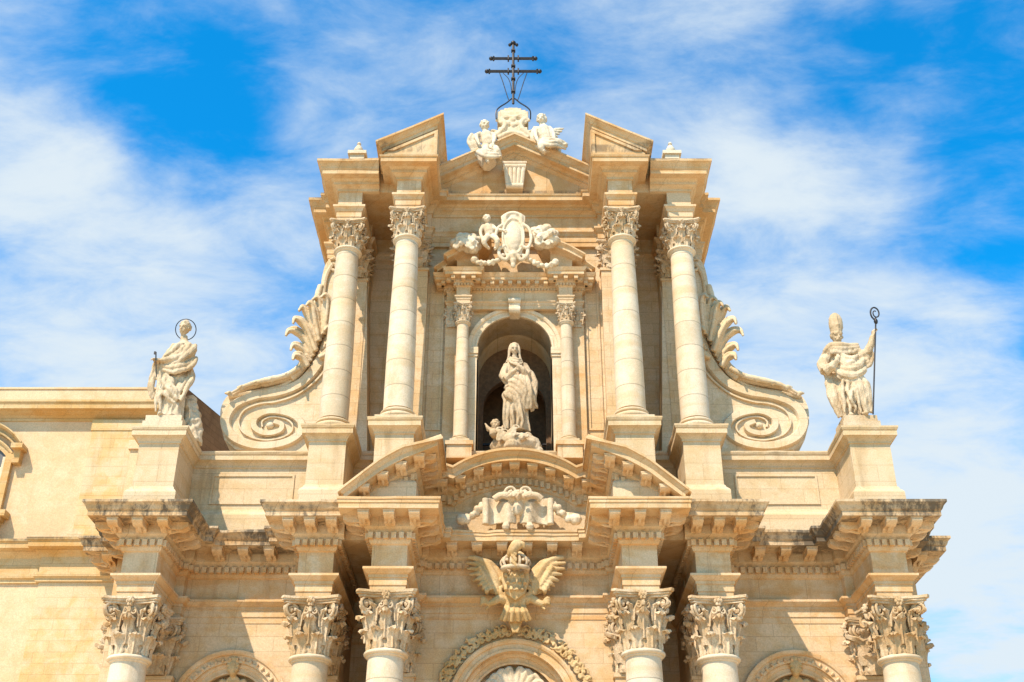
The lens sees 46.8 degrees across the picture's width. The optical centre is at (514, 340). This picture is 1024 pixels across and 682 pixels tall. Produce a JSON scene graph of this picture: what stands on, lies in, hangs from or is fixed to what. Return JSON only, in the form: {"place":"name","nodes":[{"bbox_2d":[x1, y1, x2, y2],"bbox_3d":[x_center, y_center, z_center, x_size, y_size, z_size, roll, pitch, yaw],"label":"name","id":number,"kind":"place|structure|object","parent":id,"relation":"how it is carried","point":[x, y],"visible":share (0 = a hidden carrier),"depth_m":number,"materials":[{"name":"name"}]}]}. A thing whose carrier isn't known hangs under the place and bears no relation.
{"place":"outdoors","nodes":[
{"label":"outdoors","id":0,"kind":"place"},
{"bbox_2d":[0,387,229,681],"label":"palace","id":1,"kind":"structure","parent":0,"point":[64,451],"depth_m":40.52,"materials":[{"name":"stone"}]},
{"bbox_2d":[0,423,27,526],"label":"window","id":2,"kind":"structure","parent":1,"relation":"in","point":[8,458],"depth_m":41.24,"materials":[{"name":"stone"}]},
{"bbox_2d":[0,0,1023,681],"label":"sky","id":3,"kind":"structure","parent":0,"point":[159,168],"materials":[{"name":"blue"}]},
{"bbox_3d":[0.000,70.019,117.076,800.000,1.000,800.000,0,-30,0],"label":"ground","id":4,"kind":"structure","parent":0,"visible":0},
{"bbox_2d":[78,108,950,681],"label":"cathedral","id":5,"kind":"structure","parent":4,"relation":"on","point":[306,528],"depth_m":37.62,"materials":[{"name":"stone"}]},
{"bbox_2d":[142,319,203,445],"bbox_3d":[-11.104,1.254,39.275,1.854,4.518,1.545,0,-30,0],"label":"saint statue","id":6,"kind":"object","parent":5,"relation":"on","point":[172,373],"visible":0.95,"depth_m":38.78,"materials":[{"name":"stone"}]},
{"bbox_2d":[449,232,481,254],"bbox_3d":[-1.738,-3.498,42.110,1.199,1.027,0.811,0,-30,0],"label":"cloud carving","id":7,"kind":"object","parent":5,"relation":"attached to","point":[467,243],"visible":0.98,"depth_m":41.84,"materials":[{"name":"stone"}]},
{"bbox_2d":[467,119,501,170],"bbox_3d":[-1.056,-7.484,44.608,1.074,2.439,1.216,21,-36,-31],"label":"cherub statue","id":8,"kind":"object","parent":5,"relation":"on","point":[487,153],"visible":1,"depth_m":44.46,"materials":[{"name":"stone"}]},
{"bbox_2d":[478,214,506,250],"bbox_3d":[-0.792,-3.860,42.255,1.058,1.668,0.742,0,-30,0],"label":"cherub statue","id":9,"kind":"object","parent":5,"relation":"on","point":[487,229],"visible":1,"depth_m":42.20,"materials":[{"name":"stone"}]},
{"bbox_2d":[485,40,541,119],"bbox_3d":[-0.051,-10.335,46.754,2.289,4.643,0.755,0,-30,0],"label":"iron cross","id":10,"kind":"object","parent":5,"relation":"on","point":[513,58],"visible":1,"depth_m":47.31,"materials":[{"name":"black metal"}]},
{"bbox_2d":[485,342,543,450],"bbox_3d":[-0.021,1.991,40.365,1.978,4.436,1.396,0,-30,0],"label":"madonna statue","id":11,"kind":"object","parent":5,"relation":"on","point":[518,378],"visible":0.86,"depth_m":39.77,"materials":[{"name":"stone"}]},
{"bbox_2d":[471,211,559,268],"bbox_3d":[0.016,-3.565,42.129,3.139,2.405,0.470,0,-30,0],"label":"cartouche","id":12,"kind":"object","parent":5,"relation":"attached to","point":[512,247],"visible":1,"depth_m":41.84,"materials":[{"name":"stone"}]},
{"bbox_2d":[466,539,565,632],"bbox_3d":[0.042,7.562,36.301,3.128,2.676,1.405,0,-30,0],"label":"eagle","id":13,"kind":"object","parent":5,"relation":"attached to","point":[514,585],"visible":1,"depth_m":36.30,"materials":[{"name":"stone"}]},
{"bbox_2d":[456,486,581,530],"bbox_3d":[0.136,5.284,37.333,3.983,1.468,0.735,0,-30,0],"label":"crest","id":14,"kind":"object","parent":5,"relation":"on","point":[496,511],"visible":1,"depth_m":37.32,"materials":[{"name":"stone"}]},
{"bbox_2d":[529,224,560,250],"bbox_3d":[1.074,-3.737,42.249,1.139,1.175,0.824,0,-30,0],"label":"cloud carving","id":15,"kind":"object","parent":5,"relation":"attached to","point":[546,236],"visible":0.98,"depth_m":41.98,"materials":[{"name":"stone"}]},
{"bbox_2d":[530,113,567,154],"bbox_3d":[1.288,-7.768,44.860,1.360,2.306,1.078,6,-31,-10],"label":"cherub statue","id":16,"kind":"object","parent":5,"relation":"on","point":[543,135],"visible":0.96,"depth_m":44.67,"materials":[{"name":"stone"}]},
{"bbox_2d":[817,307,880,436],"bbox_3d":[11.203,1.141,39.338,2.232,4.671,1.263,0,-30,0],"label":"bishop statue","id":17,"kind":"object","parent":5,"relation":"on","point":[842,367],"visible":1,"depth_m":38.87,"materials":[{"name":"stone"}]}
]}

